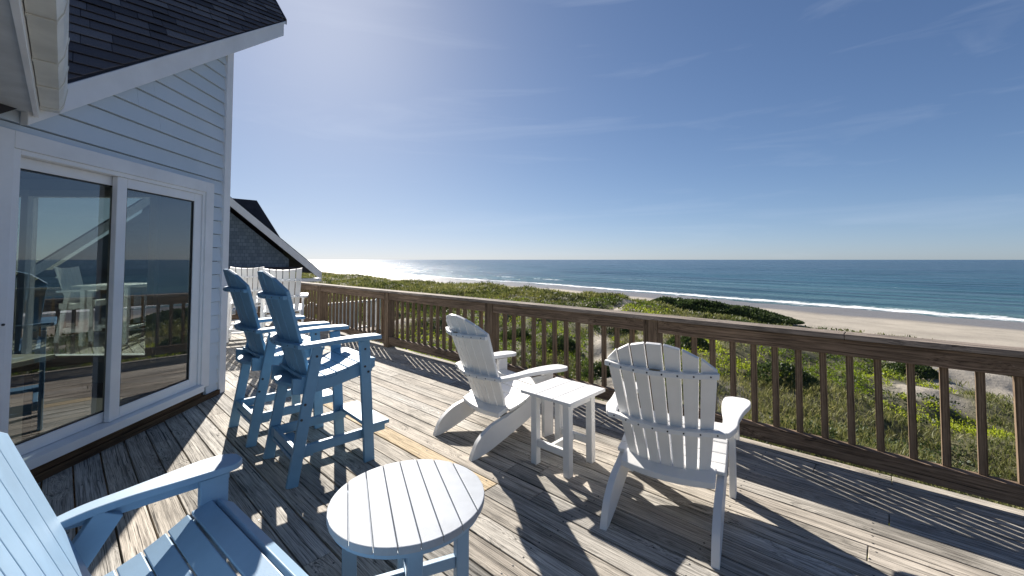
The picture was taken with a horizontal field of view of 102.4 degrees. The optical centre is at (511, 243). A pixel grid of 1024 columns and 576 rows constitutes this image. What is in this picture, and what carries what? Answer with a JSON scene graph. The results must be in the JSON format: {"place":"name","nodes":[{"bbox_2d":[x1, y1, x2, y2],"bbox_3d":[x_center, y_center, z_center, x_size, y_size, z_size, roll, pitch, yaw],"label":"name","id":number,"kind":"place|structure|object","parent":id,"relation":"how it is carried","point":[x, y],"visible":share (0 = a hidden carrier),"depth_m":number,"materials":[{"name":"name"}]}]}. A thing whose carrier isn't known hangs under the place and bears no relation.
{"place":"outdoors","nodes":[
{"label":"outdoors","id":0,"kind":"place"},
{"bbox_2d":[12,260,1023,559],"bbox_3d":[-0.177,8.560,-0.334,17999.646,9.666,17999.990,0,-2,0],"label":"ground","id":1,"kind":"structure","parent":0,"point":[994,332],"depth_m":28.64,"materials":[{"name":"beige sand"}]},
{"bbox_2d":[15,197,321,342],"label":"neighbour house","id":2,"kind":"structure","parent":1,"relation":"on","point":[256,240],"depth_m":12.43,"materials":[{"name":"grey wood"}]},
{"bbox_2d":[129,296,146,330],"bbox_3d":[-11.214,2.478,12.404,0.045,1.800,1.200,-2,-3,43],"label":"window","id":3,"kind":"structure","parent":2,"relation":"in","point":[137,299],"depth_m":12.37,"materials":[{"name":"clear glass"}]},
{"bbox_2d":[227,292,258,320],"bbox_3d":[-9.441,2.551,14.304,0.045,1.800,1.200,-2,-3,43],"label":"window","id":4,"kind":"structure","parent":2,"relation":"in","point":[257,292],"depth_m":14.19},
{"bbox_2d":[14,297,380,342],"bbox_3d":[-8.861,4.272,11.952,3.280,4.980,9.250,-2,-3,43],"label":"picket railing","id":5,"kind":"object","parent":1,"relation":"on","point":[48,326],"visible":0.09,"depth_m":13.26,"materials":[{"name":"brown wood"}]},
{"bbox_2d":[400,302,427,311],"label":"dune shrub","id":6,"kind":"object","parent":1,"relation":"on","point":[415,306],"visible":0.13,"depth_m":39.21,"materials":[{"name":"green plant"}]},
{"bbox_2d":[422,305,454,312],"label":"dune shrub","id":7,"kind":"object","parent":1,"relation":"on","point":[434,306],"visible":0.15,"depth_m":36.89,"materials":[{"name":"green plant"}]},
{"bbox_2d":[39,341,889,563],"bbox_3d":[-0.294,3.720,-0.051,21.600,4.562,7.597,-2,-3,42],"label":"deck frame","id":8,"kind":"object","parent":1,"relation":"on","point":[104,476],"depth_m":2.76,"materials":[{"name":"brown wood"}]},
{"bbox_2d":[12,320,1023,575],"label":"deck","id":9,"kind":"structure","parent":8,"relation":"on","point":[788,512],"depth_m":2.38,"materials":[{"name":"brown wood"}]},
{"bbox_2d":[53,266,105,342],"bbox_3d":[-7.475,1.042,7.274,0.758,1.286,0.684,0,-2,-12],"label":"bar chair","id":10,"kind":"object","parent":9,"relation":"on","point":[68,278],"visible":0.69,"depth_m":7.05,"materials":[{"name":"wood"}]},
{"bbox_2d":[72,283,146,345],"bbox_3d":[-6.750,1.182,7.060,0.800,0.980,0.795,0,-2,-12],"label":"bar table","id":11,"kind":"object","parent":9,"relation":"on","point":[83,329],"visible":0.66,"depth_m":6.78,"materials":[{"name":"white wood"}]},
{"bbox_2d":[12,281,269,339],"bbox_3d":[-7.943,1.236,7.457,0.155,0.903,6.700,-2,-3,42],"label":"end railing","id":12,"kind":"object","parent":9,"relation":"on","point":[44,292],"visible":0.23,"depth_m":7.29,"materials":[{"name":"brown wood"}]},
{"bbox_2d":[0,0,286,484],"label":"beach house","id":13,"kind":"structure","parent":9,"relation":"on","point":[118,103],"depth_m":3.58,"materials":[{"name":"blue"}]},
{"bbox_2d":[11,354,54,440],"bbox_3d":[-3.622,1.060,2.383,0.840,0.605,1.000,0,-2,-2],"label":"dining table","id":14,"kind":"object","parent":13,"relation":"on","point":[27,366],"visible":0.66,"depth_m":2.80,"materials":[{"name":"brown wood"}]},
{"bbox_2d":[14,190,160,362],"bbox_3d":[-5.046,0.329,4.255,2.690,1.770,0.100,0,-2,-2],"label":"north window","id":15,"kind":"structure","parent":13,"relation":"in","point":[29,198],"depth_m":4.25,"materials":[{"name":"white plastic"}]},
{"bbox_2d":[0,126,213,470],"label":"sliding door","id":16,"kind":"structure","parent":13,"relation":"in","point":[19,150],"depth_m":3.13,"materials":[{"name":"white plastic"}]},
{"bbox_2d":[0,432,307,575],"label":"garden seat","id":17,"kind":"object","parent":9,"relation":"on","point":[215,534],"visible":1,"depth_m":1.42,"materials":[{"name":"wood"}]},
{"bbox_2d":[226,267,265,342],"bbox_3d":[-4.691,1.043,7.309,0.684,1.286,0.758,1,-3,-30],"label":"bar chair","id":18,"kind":"object","parent":9,"relation":"on","point":[244,277],"visible":0.38,"depth_m":7.06,"materials":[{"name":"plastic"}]},
{"bbox_2d":[223,269,332,447],"bbox_3d":[-1.973,0.873,3.473,0.684,1.333,0.781,-2,-3,44],"label":"bar chair","id":19,"kind":"object","parent":9,"relation":"on","point":[255,353],"visible":0.7,"depth_m":3.23,"materials":[{"name":"wood"}]},
{"bbox_2d":[256,268,308,344],"bbox_3d":[-3.428,0.999,6.167,0.684,1.286,0.758,1,-2,-27],"label":"bar chair","id":20,"kind":"object","parent":9,"relation":"on","point":[287,284],"visible":0.52,"depth_m":5.97,"materials":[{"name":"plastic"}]},
{"bbox_2d":[257,271,388,488],"bbox_3d":[-1.356,0.851,2.917,0.781,1.333,0.684,2,-3,-44],"label":"bar chair","id":21,"kind":"object","parent":9,"relation":"on","point":[299,373],"visible":1,"depth_m":2.78,"materials":[{"name":"wood"}]},
{"bbox_2d":[326,459,483,575],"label":"round table","id":22,"kind":"object","parent":9,"relation":"on","point":[407,514],"visible":1,"depth_m":1.54,"materials":[{"name":"white wood"}]},
{"bbox_2d":[433,314,567,460],"bbox_3d":[-0.115,1.038,3.372,0.883,0.986,0.801,2,-3,-39],"label":"adirondack chair","id":23,"kind":"object","parent":9,"relation":"on","point":[494,391],"visible":0.91,"depth_m":3.17,"materials":[{"name":"wood"}]},
{"bbox_2d":[520,377,604,478],"bbox_3d":[0.355,1.261,2.859,0.420,0.500,0.425,-2,-3,43],"label":"side table","id":24,"kind":"object","parent":9,"relation":"on","point":[566,396],"visible":1,"depth_m":2.83,"materials":[{"name":"white wood"}]},
{"bbox_2d":[282,281,1023,507],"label":"deck railing","id":25,"kind":"object","parent":9,"relation":"on","point":[979,360],"visible":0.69,"depth_m":3.02,"materials":[{"name":"brown wood"}]},
{"bbox_2d":[600,342,750,569],"bbox_3d":[0.923,1.000,2.399,0.801,0.986,0.883,-1,-3,31],"label":"adirondack chair","id":26,"kind":"object","parent":9,"relation":"on","point":[676,446],"visible":1,"depth_m":2.17,"materials":[{"name":"wood"}]},
{"bbox_2d":[499,327,530,340],"bbox_3d":[0.204,6.369,28.081,2.620,1.449,2.551,0,-2,0],"label":"dune shrub","id":27,"kind":"object","parent":1,"relation":"on","point":[518,333],"visible":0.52,"depth_m":27.56,"materials":[{"name":"green plant"}]},
{"bbox_2d":[546,335,575,353],"bbox_3d":[3.014,6.232,25.474,2.350,1.189,3.081,0,-2,0],"label":"dune shrub","id":28,"kind":"object","parent":1,"relation":"on","point":[572,345],"visible":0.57,"depth_m":24.73,"materials":[{"name":"green plant"}]},
{"bbox_2d":[289,272,846,330],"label":"ridge grass","id":29,"kind":"structure","parent":1,"relation":"on","point":[447,286],"depth_m":58.70,"materials":[{"name":"green plant"}]},
{"bbox_2d":[289,272,884,334],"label":"dune scrub","id":30,"kind":"object","parent":1,"relation":"on","point":[542,295],"visible":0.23,"depth_m":42.99,"materials":[{"name":"green plant"}]},
{"bbox_2d":[581,361,621,378],"bbox_3d":[4.604,6.405,20.390,2.517,1.246,1.969,0,-2,0],"label":"dune shrub","id":31,"kind":"object","parent":1,"relation":"on","point":[597,366],"visible":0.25,"depth_m":19.93,"materials":[{"name":"green plant"}]},
{"bbox_2d":[593,325,628,333],"bbox_3d":[7.200,5.800,29.300,2.948,1.274,3.919,0,-2,0],"label":"dune shrub","id":32,"kind":"object","parent":1,"relation":"on","point":[599,331],"visible":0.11,"depth_m":27.95,"materials":[{"name":"green plant"}]},
{"bbox_2d":[304,276,1004,476],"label":"dark scrub","id":33,"kind":"object","parent":1,"relation":"on","point":[890,441],"visible":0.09,"depth_m":15.21,"materials":[{"name":"green plant"}]},
{"bbox_2d":[304,294,1014,560],"bbox_3d":[1.468,6.214,29.805,51.831,3.223,38.510,-2,-3,42],"label":"bright scrub","id":34,"kind":"object","parent":1,"relation":"on","point":[957,426],"visible":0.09,"depth_m":21.05,"materials":[{"name":"green plant"}]},
{"bbox_2d":[304,289,1023,525],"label":"dune grass","id":35,"kind":"structure","parent":1,"relation":"on","point":[843,392],"depth_m":14.68,"materials":[{"name":"green plant"}]},
{"bbox_2d":[333,277,1010,450],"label":"sand tufts","id":36,"kind":"object","parent":1,"relation":"on","point":[842,371],"visible":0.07,"depth_m":19.16,"materials":[{"name":"green plant"}]},
{"bbox_2d":[664,335,708,351],"bbox_3d":[9.685,5.495,22.796,2.365,1.239,3.041,0,-2,0],"label":"dune shrub","id":37,"kind":"object","parent":1,"relation":"on","point":[686,340],"visible":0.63,"depth_m":22.02,"materials":[{"name":"green plant"}]},
{"bbox_2d":[649,296,804,324],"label":"dune thicket","id":38,"kind":"object","parent":1,"relation":"on","point":[755,314],"visible":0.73,"depth_m":48.17,"materials":[{"name":"green plant"}]},
{"bbox_2d":[729,318,750,322],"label":"dune shrub","id":39,"kind":"object","parent":1,"relation":"on","point":[742,320],"visible":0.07,"depth_m":27.25,"materials":[{"name":"green plant"}]},
{"bbox_2d":[744,359,819,388],"bbox_3d":[11.904,5.753,18.175,3.216,1.227,2.601,0,-2,0],"label":"dune shrub","id":40,"kind":"object","parent":1,"relation":"on","point":[786,368],"visible":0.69,"depth_m":17.68,"materials":[{"name":"green plant"}]},
{"bbox_2d":[882,362,938,378],"bbox_3d":[21.517,6.902,22.259,2.227,1.153,2.250,0,-2,0],"label":"dune shrub","id":41,"kind":"object","parent":1,"relation":"on","point":[920,370],"visible":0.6,"depth_m":21.67,"materials":[{"name":"green plant"}]},
{"bbox_2d":[16,0,1023,259],"label":"sky","id":42,"kind":"structure","parent":0,"point":[366,129],"materials":[{"name":"blue"}]},
{"bbox_2d":[308,260,1023,322],"bbox_3d":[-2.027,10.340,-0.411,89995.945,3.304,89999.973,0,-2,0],"label":"sea","id":43,"kind":"structure","parent":0,"point":[983,289],"depth_m":194.53,"materials":[{"name":"liquid"}]}
]}

